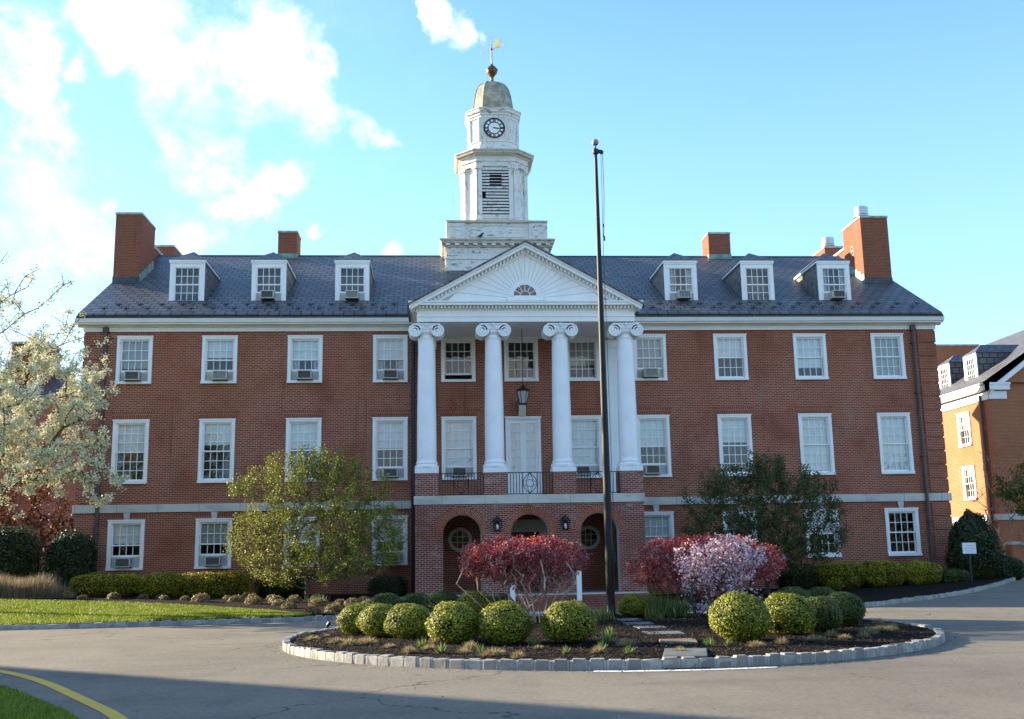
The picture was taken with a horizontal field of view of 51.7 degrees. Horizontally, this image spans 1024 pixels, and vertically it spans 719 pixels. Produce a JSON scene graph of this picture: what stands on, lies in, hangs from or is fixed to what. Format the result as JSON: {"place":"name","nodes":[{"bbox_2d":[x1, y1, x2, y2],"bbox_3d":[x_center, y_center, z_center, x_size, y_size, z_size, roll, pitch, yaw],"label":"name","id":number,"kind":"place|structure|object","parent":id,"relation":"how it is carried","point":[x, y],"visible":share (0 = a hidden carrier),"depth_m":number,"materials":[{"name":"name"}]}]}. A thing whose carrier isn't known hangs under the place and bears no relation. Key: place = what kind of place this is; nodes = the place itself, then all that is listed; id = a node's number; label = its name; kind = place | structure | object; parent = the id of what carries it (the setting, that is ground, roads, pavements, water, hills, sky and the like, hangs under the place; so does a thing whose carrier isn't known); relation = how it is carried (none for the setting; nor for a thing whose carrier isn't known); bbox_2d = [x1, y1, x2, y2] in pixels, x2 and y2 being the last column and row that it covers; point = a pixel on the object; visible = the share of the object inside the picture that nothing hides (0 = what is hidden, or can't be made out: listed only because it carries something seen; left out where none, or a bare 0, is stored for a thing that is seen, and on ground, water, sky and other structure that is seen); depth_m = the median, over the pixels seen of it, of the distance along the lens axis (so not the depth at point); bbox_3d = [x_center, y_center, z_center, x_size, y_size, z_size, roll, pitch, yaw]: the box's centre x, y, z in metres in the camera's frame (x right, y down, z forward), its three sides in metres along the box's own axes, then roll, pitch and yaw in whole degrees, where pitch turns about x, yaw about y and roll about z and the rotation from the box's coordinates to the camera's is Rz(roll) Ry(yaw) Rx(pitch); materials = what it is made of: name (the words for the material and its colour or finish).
{"place":"outdoors","nodes":[
{"label":"outdoors","id":0,"kind":"place"},
{"bbox_2d":[0,569,76,597],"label":"ornamental grass","id":1,"kind":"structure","parent":0,"point":[42,587],"depth_m":35.56,"materials":[{"name":"beige plant"}]},
{"bbox_2d":[0,683,79,718],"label":"lawn","id":2,"kind":"structure","parent":0,"point":[20,702],"depth_m":11.63,"materials":[{"name":"green plant"}]},
{"bbox_2d":[0,598,310,624],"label":"lawn","id":3,"kind":"structure","parent":0,"point":[78,612],"depth_m":30.21,"materials":[{"name":"green plant"}]},
{"bbox_2d":[0,249,130,519],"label":"pear tree","id":4,"kind":"object","parent":3,"relation":"on","point":[60,420],"visible":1,"depth_m":31.84,"materials":[{"name":"white plant"}]},
{"bbox_2d":[0,593,389,614],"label":"mulch bed","id":5,"kind":"object","parent":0,"point":[221,602],"visible":0.29,"depth_m":34.32,"materials":[{"name":"brown soil"}]},
{"bbox_2d":[0,523,46,599],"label":"evergreen shrub","id":6,"kind":"object","parent":5,"relation":"on","point":[21,553],"visible":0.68,"depth_m":38.31,"materials":[{"name":"green plant"}]},
{"bbox_2d":[0,471,75,571],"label":"copper tree","id":7,"kind":"object","parent":5,"relation":"on","point":[41,494],"visible":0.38,"depth_m":45.67,"materials":[{"name":"red plant"}]},
{"bbox_2d":[43,526,98,586],"bbox_3d":[-16.310,7.530,39.051,1.815,2.752,1.796,0,-10,-4],"label":"evergreen shrub","id":8,"kind":"object","parent":5,"relation":"on","point":[70,555],"visible":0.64,"depth_m":38.53,"materials":[{"name":"green plant"}]},
{"bbox_2d":[69,571,143,596],"bbox_3d":[-14.165,7.927,37.179,2.804,0.975,1.859,0,-10,-4],"label":"hedge shrub","id":9,"kind":"object","parent":5,"relation":"on","point":[103,584],"visible":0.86,"depth_m":36.59,"materials":[{"name":"green plant"}]},
{"bbox_2d":[135,570,184,596],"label":"hedge shrub","id":10,"kind":"object","parent":5,"relation":"on","point":[158,583],"visible":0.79,"depth_m":36.83,"materials":[{"name":"green plant"}]},
{"bbox_2d":[177,569,258,596],"bbox_3d":[-10.501,7.976,37.427,3.006,1.058,1.837,0,-10,-4],"label":"hedge shrub","id":11,"kind":"object","parent":5,"relation":"on","point":[211,583],"visible":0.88,"depth_m":36.86,"materials":[{"name":"green plant"}]},
{"bbox_2d":[253,575,304,596],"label":"hedge shrub","id":12,"kind":"object","parent":5,"relation":"on","point":[264,590],"visible":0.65,"depth_m":37.78,"materials":[{"name":"green plant"}]},
{"bbox_2d":[223,443,410,598],"bbox_3d":[-6.651,5.553,36.363,6.330,5.447,4.141,0,-10,-4],"label":"tree","id":13,"kind":"object","parent":5,"relation":"on","point":[321,468],"visible":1,"depth_m":35.98,"materials":[{"name":"green plant"}]},
{"bbox_2d":[366,574,408,596],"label":"hedge shrub","id":14,"kind":"object","parent":5,"relation":"on","point":[393,584],"visible":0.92,"depth_m":37.91,"materials":[{"name":"green plant"}]},
{"bbox_2d":[0,574,1023,718],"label":"road","id":15,"kind":"structure","parent":0,"point":[282,689],"depth_m":13.48,"materials":[{"name":"grey asphalt"}]},
{"bbox_2d":[0,670,127,718],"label":"road marking","id":16,"kind":"object","parent":15,"relation":"on","point":[110,713],"visible":1,"depth_m":12.77,"materials":[{"name":"yellow paint"}]},
{"bbox_2d":[0,615,337,629],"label":"kerb","id":17,"kind":"structure","parent":15,"relation":"on","point":[163,623],"depth_m":26.35,"materials":[{"name":"grey concrete"}]},
{"bbox_2d":[282,612,945,669],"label":"island kerb","id":18,"kind":"structure","parent":15,"relation":"on","point":[937,638],"depth_m":15.13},
{"bbox_2d":[291,613,934,659],"bbox_3d":[1.816,5.192,20.358,11.906,0.102,11.320,0,-10,-4],"label":"island bed","id":19,"kind":"object","parent":18,"relation":"on","point":[796,646],"visible":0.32,"depth_m":17.15,"materials":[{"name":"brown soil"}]},
{"bbox_2d":[336,602,368,634],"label":"boxwood ball","id":20,"kind":"object","parent":19,"relation":"on","point":[346,619],"visible":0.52,"depth_m":20.07,"materials":[{"name":"green plant"}]},
{"bbox_2d":[355,602,395,636],"bbox_3d":[-2.450,4.848,19.625,0.916,0.664,0.842,-4,-11,16],"label":"boxwood ball","id":21,"kind":"object","parent":19,"relation":"on","point":[372,618],"visible":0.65,"depth_m":19.36,"materials":[{"name":"green plant"}]},
{"bbox_2d":[367,592,403,606],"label":"boxwood ball","id":22,"kind":"object","parent":19,"relation":"on","point":[392,599],"visible":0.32,"depth_m":23.47,"materials":[{"name":"green plant"}]},
{"bbox_2d":[383,603,431,638],"bbox_3d":[-1.827,4.660,18.860,0.931,0.635,0.936,-4,-11,13],"label":"boxwood ball","id":23,"kind":"object","parent":19,"relation":"on","point":[407,620],"visible":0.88,"depth_m":18.60,"materials":[{"name":"green plant"}]},
{"bbox_2d":[402,592,428,605],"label":"boxwood ball","id":24,"kind":"object","parent":19,"relation":"on","point":[412,598],"visible":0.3,"depth_m":23.88,"materials":[{"name":"green plant"}]},
{"bbox_2d":[422,591,459,611],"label":"boxwood ball","id":25,"kind":"object","parent":19,"relation":"on","point":[434,600],"visible":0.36,"depth_m":23.45,"materials":[{"name":"green plant"}]},
{"bbox_2d":[424,601,478,643],"bbox_3d":[-0.946,4.399,17.736,1.002,0.740,1.025,2,-11,-16],"label":"boxwood ball","id":26,"kind":"object","parent":19,"relation":"on","point":[454,622],"visible":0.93,"depth_m":17.45,"materials":[{"name":"green plant"}]},
{"bbox_2d":[456,590,492,612],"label":"boxwood ball","id":27,"kind":"object","parent":19,"relation":"on","point":[480,599],"visible":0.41,"depth_m":23.33,"materials":[{"name":"green plant"}]},
{"bbox_2d":[475,598,534,644],"bbox_3d":[-0.138,4.351,17.545,1.036,0.755,1.011,-3,-11,10],"label":"boxwood ball","id":28,"kind":"object","parent":19,"relation":"on","point":[505,622],"visible":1,"depth_m":17.22,"materials":[{"name":"green plant"}]},
{"bbox_2d":[456,532,592,622],"bbox_3d":[0.298,4.712,22.758,3.016,1.990,2.321,0,-10,-4],"label":"barberry bush","id":29,"kind":"object","parent":19,"relation":"on","point":[495,562],"visible":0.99,"depth_m":22.42,"materials":[{"name":"red plant"}]},
{"bbox_2d":[541,599,598,642],"bbox_3d":[0.927,4.288,17.303,0.952,0.716,1.018,1,-11,-10],"label":"boxwood ball","id":30,"kind":"object","parent":19,"relation":"on","point":[569,621],"visible":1,"depth_m":17.03,"materials":[{"name":"green plant"}]},
{"bbox_2d":[592,139,619,616],"bbox_3d":[2.191,0.246,25.481,0.400,11.748,0.400,0,-10,-4],"label":"flagpole","id":31,"kind":"object","parent":19,"relation":"on","point":[610,557],"visible":0.92,"depth_m":25.20,"materials":[{"name":"brown metal"}]},
{"bbox_2d":[617,594,648,615],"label":"boxwood ball","id":32,"kind":"object","parent":19,"relation":"on","point":[631,604],"visible":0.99,"depth_m":23.83,"materials":[{"name":"green plant"}]},
{"bbox_2d":[632,588,676,615],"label":"bulb foliage","id":33,"kind":"object","parent":19,"relation":"on","point":[653,599],"visible":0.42,"depth_m":24.44,"materials":[{"name":"green plant"}]},
{"bbox_2d":[658,591,695,616],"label":"bulb foliage","id":34,"kind":"object","parent":19,"relation":"on","point":[678,611],"visible":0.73,"depth_m":23.78,"materials":[{"name":"green plant"}]},
{"bbox_2d":[659,638,697,644],"bbox_3d":[2.694,4.585,17.167,0.602,0.070,0.860,-2,-11,6],"label":"stepping stone","id":35,"kind":"object","parent":19,"relation":"on","point":[683,640],"visible":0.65,"depth_m":17.00,"materials":[{"name":"grey stone"}]},
{"bbox_2d":[663,648,707,658],"bbox_3d":[2.526,4.289,15.393,0.633,0.071,1.253,-3,-11,9],"label":"stepping stone","id":36,"kind":"object","parent":19,"relation":"on","point":[698,652],"visible":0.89,"depth_m":15.25,"materials":[{"name":"grey stone"}]},
{"bbox_2d":[624,532,788,614],"bbox_3d":[4.478,4.973,24.462,3.843,1.948,2.188,0,-10,-4],"label":"barberry bush","id":37,"kind":"object","parent":19,"relation":"on","point":[661,558],"visible":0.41,"depth_m":24.23,"materials":[{"name":"red plant"}]},
{"bbox_2d":[673,532,770,620],"bbox_3d":[4.532,4.639,22.604,2.203,1.937,1.672,0,-10,-4],"label":"flowering bush","id":38,"kind":"object","parent":19,"relation":"on","point":[716,555],"visible":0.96,"depth_m":22.53,"materials":[{"name":"pink plant"}]},
{"bbox_2d":[708,589,771,641],"bbox_3d":[3.727,4.191,17.301,1.039,0.855,1.072,-4,-11,17],"label":"boxwood ball","id":39,"kind":"object","parent":19,"relation":"on","point":[742,616],"visible":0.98,"depth_m":17.00,"materials":[{"name":"green plant"}]},
{"bbox_2d":[764,591,817,634],"bbox_3d":[4.763,4.392,18.277,1.046,0.752,0.981,3,-11,-23],"label":"boxwood ball","id":40,"kind":"object","parent":19,"relation":"on","point":[791,613],"visible":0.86,"depth_m":17.97,"materials":[{"name":"green plant"}]},
{"bbox_2d":[774,586,810,601],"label":"boxwood ball","id":41,"kind":"object","parent":19,"relation":"on","point":[799,591],"visible":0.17,"depth_m":21.56,"materials":[{"name":"green plant"}]},
{"bbox_2d":[806,586,835,599],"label":"boxwood ball","id":42,"kind":"object","parent":19,"relation":"on","point":[820,592],"visible":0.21,"depth_m":21.99,"materials":[{"name":"green plant"}]},
{"bbox_2d":[806,596,843,631],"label":"boxwood ball","id":43,"kind":"object","parent":19,"relation":"on","point":[828,616],"visible":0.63,"depth_m":18.50,"materials":[{"name":"green plant"}]},
{"bbox_2d":[827,591,867,626],"bbox_3d":[6.302,4.742,20.137,0.879,0.668,0.899,-9,-13,37],"label":"boxwood ball","id":44,"kind":"object","parent":19,"relation":"on","point":[852,608],"visible":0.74,"depth_m":19.85,"materials":[{"name":"green plant"}]},
{"bbox_2d":[594,666,774,671],"bbox_3d":[2.390,4.248,14.496,2.573,0.001,0.299,-1,-10,-2],"label":"road marking","id":45,"kind":"object","parent":15,"relation":"on","point":[676,669],"visible":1,"depth_m":14.47,"materials":[{"name":"white paint"}]},
{"bbox_2d":[679,577,1015,608],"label":"kerb","id":46,"kind":"structure","parent":15,"relation":"on","point":[935,596],"depth_m":32.79,"materials":[{"name":"grey concrete"}]},
{"bbox_2d":[0,0,1023,384],"label":"sky","id":47,"kind":"structure","parent":0,"point":[231,125],"materials":[{"name":"blue"}]},
{"bbox_2d":[652,578,1008,603],"bbox_3d":[12.741,7.744,35.407,13.950,0.457,13.001,0,-10,-4],"label":"mulch bed","id":48,"kind":"object","parent":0,"point":[874,594],"visible":0.42,"depth_m":36.52,"materials":[{"name":"brown soil"}]},
{"bbox_2d":[677,447,853,593],"bbox_3d":[8.908,5.717,37.725,6.371,5.263,3.974,0,-10,-4],"label":"tree","id":49,"kind":"object","parent":48,"relation":"on","point":[804,485],"visible":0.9,"depth_m":37.25,"materials":[{"name":"green plant"}]},
{"bbox_2d":[773,562,818,590],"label":"hedge shrub","id":50,"kind":"object","parent":48,"relation":"on","point":[806,581],"visible":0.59,"depth_m":38.84,"materials":[{"name":"green plant"}]},
{"bbox_2d":[815,561,866,589],"bbox_3d":[12.114,8.050,39.405,2.242,1.089,1.704,0,-10,-4],"label":"hedge shrub","id":51,"kind":"object","parent":48,"relation":"on","point":[836,575],"visible":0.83,"depth_m":38.84,"materials":[{"name":"green plant"}]},
{"bbox_2d":[856,559,904,587],"bbox_3d":[13.726,7.999,39.535,1.983,1.088,1.626,0,-10,-4],"label":"hedge shrub","id":52,"kind":"object","parent":48,"relation":"on","point":[884,573],"visible":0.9,"depth_m":38.95,"materials":[{"name":"green plant"}]},
{"bbox_2d":[901,560,942,584],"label":"hedge shrub","id":53,"kind":"object","parent":48,"relation":"on","point":[917,572],"visible":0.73,"depth_m":39.14,"materials":[{"name":"green plant"}]},
{"bbox_2d":[941,568,969,581],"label":"plant","id":54,"kind":"object","parent":48,"relation":"on","point":[954,575],"visible":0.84,"depth_m":39.15,"materials":[{"name":"green plant"}]},
{"bbox_2d":[962,543,976,581],"bbox_3d":[16.859,7.511,38.904,0.520,1.520,0.088,0,-10,-4],"label":"sign","id":55,"kind":"object","parent":48,"relation":"on","point":[969,549],"visible":0.96,"depth_m":38.95,"materials":[{"name":"white metal"}]},
{"bbox_2d":[945,508,1005,578],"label":"evergreen shrub","id":56,"kind":"object","parent":48,"relation":"on","point":[969,526],"visible":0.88,"depth_m":40.64,"materials":[{"name":"green plant"}]},
{"bbox_2d":[997,555,1023,579],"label":"evergreen shrub","id":57,"kind":"object","parent":48,"relation":"on","point":[1012,566],"visible":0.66,"depth_m":40.31,"materials":[{"name":"green plant"}]},
{"bbox_3d":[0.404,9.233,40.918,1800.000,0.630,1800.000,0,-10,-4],"label":"ground","id":58,"kind":"structure","parent":0,"visible":0},
{"bbox_2d":[0,341,79,574],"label":"neighbour building","id":59,"kind":"structure","parent":58,"relation":"on","point":[53,384],"depth_m":57.82,"materials":[{"name":"red brick"}]},
{"bbox_2d":[72,36,952,613],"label":"building","id":60,"kind":"structure","parent":58,"relation":"on","point":[788,358],"depth_m":42.23,"materials":[{"name":"red brick"}]},
{"bbox_2d":[114,558,132,567],"bbox_3d":[-14.688,7.697,40.016,0.620,0.375,0.465,0,-10,-4],"label":"window air conditioner","id":61,"kind":"object","parent":60,"relation":"attached to","point":[123,562],"depth_m":39.81,"materials":[{"name":"white metal"}]},
{"bbox_2d":[105,519,144,570],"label":"window","id":62,"kind":"structure","parent":60,"relation":"in","point":[119,532],"depth_m":40.35,"materials":[{"name":"white paint"}]},
{"bbox_2d":[109,419,149,483],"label":"window","id":63,"kind":"structure","parent":60,"relation":"in","point":[132,435],"depth_m":41.06,"materials":[{"name":"white paint"}]},
{"bbox_2d":[124,371,141,381],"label":"window air conditioner","id":64,"kind":"object","parent":60,"relation":"attached to","point":[130,376],"depth_m":41.10,"materials":[{"name":"white metal"}]},
{"bbox_2d":[115,336,153,383],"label":"window","id":65,"kind":"structure","parent":60,"relation":"in","point":[134,352],"depth_m":41.67,"materials":[{"name":"white paint"}]},
{"bbox_2d":[205,556,221,565],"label":"window air conditioner","id":66,"kind":"object","parent":60,"relation":"attached to","point":[213,560],"depth_m":40.04,"materials":[{"name":"white metal"}]},
{"bbox_2d":[194,518,232,568],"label":"window","id":67,"kind":"structure","parent":60,"relation":"in","point":[209,531],"depth_m":40.58,"materials":[{"name":"white paint"}]},
{"bbox_2d":[197,418,235,482],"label":"window","id":68,"kind":"structure","parent":60,"relation":"in","point":[217,432],"depth_m":41.26,"materials":[{"name":"white paint"}]},
{"bbox_2d":[200,335,237,383],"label":"window","id":69,"kind":"structure","parent":60,"relation":"in","point":[213,346],"depth_m":41.88,"materials":[{"name":"white paint"}]},
{"bbox_2d":[212,370,228,380],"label":"window air conditioner","id":70,"kind":"object","parent":60,"relation":"attached to","point":[220,375],"depth_m":41.34,"materials":[{"name":"white metal"}]},
{"bbox_2d":[283,517,319,566],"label":"window","id":71,"kind":"structure","parent":60,"relation":"in","point":[289,526],"depth_m":40.87,"materials":[{"name":"white paint"}]},
{"bbox_2d":[285,418,321,481],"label":"window","id":72,"kind":"structure","parent":60,"relation":"in","point":[306,431],"depth_m":41.57,"materials":[{"name":"white paint"}]},
{"bbox_2d":[287,335,322,382],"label":"window","id":73,"kind":"structure","parent":60,"relation":"in","point":[305,348],"depth_m":42.14,"materials":[{"name":"white paint"}]},
{"bbox_2d":[372,417,407,480],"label":"window","id":74,"kind":"structure","parent":60,"relation":"in","point":[388,432],"depth_m":41.75,"materials":[{"name":"white paint"}]},
{"bbox_2d":[372,515,407,565],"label":"window","id":75,"kind":"structure","parent":60,"relation":"in","point":[404,558],"depth_m":41.01,"materials":[{"name":"white paint"}]},
{"bbox_2d":[373,335,407,382],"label":"window","id":76,"kind":"structure","parent":60,"relation":"in","point":[385,347],"depth_m":42.37,"materials":[{"name":"white paint"}]},
{"bbox_2d":[441,339,475,381],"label":"window","id":77,"kind":"structure","parent":60,"relation":"in","point":[443,341],"depth_m":42.47,"materials":[{"name":"white paint"}]},
{"bbox_2d":[441,416,476,479],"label":"window","id":78,"kind":"structure","parent":60,"relation":"in","point":[458,432],"depth_m":41.93,"materials":[{"name":"white paint"}]},
{"bbox_2d":[448,527,471,551],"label":"round window","id":79,"kind":"structure","parent":60,"relation":"in","point":[453,531],"depth_m":41.13,"materials":[{"name":"beige paint"}]},
{"bbox_2d":[504,339,538,381],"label":"window","id":80,"kind":"structure","parent":60,"relation":"in","point":[535,378],"depth_m":42.64,"materials":[{"name":"white paint"}]},
{"bbox_2d":[516,329,528,404],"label":"hanging lantern","id":81,"kind":"object","parent":60,"relation":"hanging from","point":[523,393],"visible":1,"depth_m":40.65,"materials":[{"name":"black metal"}]},
{"bbox_2d":[505,416,541,494],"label":"balcony door","id":82,"kind":"structure","parent":60,"relation":"in","point":[523,433],"depth_m":41.99,"materials":[{"name":"white paint"}]},
{"bbox_2d":[511,519,546,590],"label":"entrance door","id":83,"kind":"structure","parent":60,"relation":"in","point":[527,528],"depth_m":41.34,"materials":[{"name":"beige paint"}]},
{"bbox_2d":[568,338,599,380],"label":"window","id":84,"kind":"structure","parent":60,"relation":"in","point":[581,351],"depth_m":42.94,"materials":[{"name":"white paint"}]},
{"bbox_2d":[571,415,602,477],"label":"window","id":85,"kind":"structure","parent":60,"relation":"in","point":[586,429],"depth_m":42.31,"materials":[{"name":"white paint"}]},
{"bbox_2d":[581,525,599,549],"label":"round window","id":86,"kind":"structure","parent":60,"relation":"in","point":[590,527],"depth_m":41.49,"materials":[{"name":"beige paint"}]},
{"bbox_2d":[633,334,667,380],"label":"window","id":87,"kind":"structure","parent":60,"relation":"in","point":[649,350],"depth_m":43.13,"materials":[{"name":"white paint"}]},
{"bbox_2d":[637,415,671,476],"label":"window","id":88,"kind":"structure","parent":60,"relation":"in","point":[653,430],"depth_m":42.51,"materials":[{"name":"white paint"}]},
{"bbox_2d":[644,511,674,558],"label":"window","id":89,"kind":"structure","parent":60,"relation":"in","point":[659,524],"depth_m":41.88,"materials":[{"name":"white paint"}]},
{"bbox_2d":[713,334,748,379],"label":"window","id":90,"kind":"structure","parent":60,"relation":"in","point":[726,346],"depth_m":43.34,"materials":[{"name":"white paint"}]},
{"bbox_2d":[717,414,753,475],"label":"window","id":91,"kind":"structure","parent":60,"relation":"in","point":[734,428],"depth_m":42.76,"materials":[{"name":"white paint"}]},
{"bbox_2d":[792,333,828,379],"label":"window","id":92,"kind":"structure","parent":60,"relation":"in","point":[809,349],"depth_m":43.58,"materials":[{"name":"white paint"}]},
{"bbox_2d":[798,413,835,474],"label":"window","id":93,"kind":"structure","parent":60,"relation":"in","point":[815,429],"depth_m":42.94,"materials":[{"name":"white paint"}]},
{"bbox_2d":[804,509,841,557],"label":"window","id":94,"kind":"structure","parent":60,"relation":"in","point":[830,532],"depth_m":42.28,"materials":[{"name":"white paint"}]},
{"bbox_2d":[870,333,906,378],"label":"window","id":95,"kind":"structure","parent":60,"relation":"in","point":[887,349],"depth_m":43.80,"materials":[{"name":"white paint"}]},
{"bbox_2d":[876,412,914,473],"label":"window","id":96,"kind":"structure","parent":60,"relation":"in","point":[894,429],"depth_m":43.16,"materials":[{"name":"white paint"}]},
{"bbox_2d":[884,508,921,555],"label":"window","id":97,"kind":"structure","parent":60,"relation":"in","point":[914,511],"depth_m":42.44,"materials":[{"name":"white paint"}]},
{"bbox_2d":[936,330,1023,562],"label":"neighbour building","id":98,"kind":"structure","parent":58,"relation":"on","point":[982,394],"depth_m":55.66,"materials":[{"name":"brick"}]},
{"bbox_2d":[956,411,972,447],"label":"window","id":99,"kind":"structure","parent":98,"relation":"in","point":[966,424],"depth_m":57.03,"materials":[{"name":"white paint"}]},
{"bbox_2d":[961,465,977,500],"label":"window","id":100,"kind":"structure","parent":98,"relation":"in","point":[969,469],"depth_m":56.54,"materials":[{"name":"white paint"}]},
{"bbox_2d":[971,451,1019,554],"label":"bare tree","id":101,"kind":"object","parent":58,"relation":"on","point":[985,509],"visible":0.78,"depth_m":49.53,"materials":[{"name":"brown plant"}]},
{"bbox_2d":[989,460,1023,516],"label":"tree","id":102,"kind":"object","parent":58,"relation":"on","point":[1007,494],"visible":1,"depth_m":46.99,"materials":[{"name":"green plant"}]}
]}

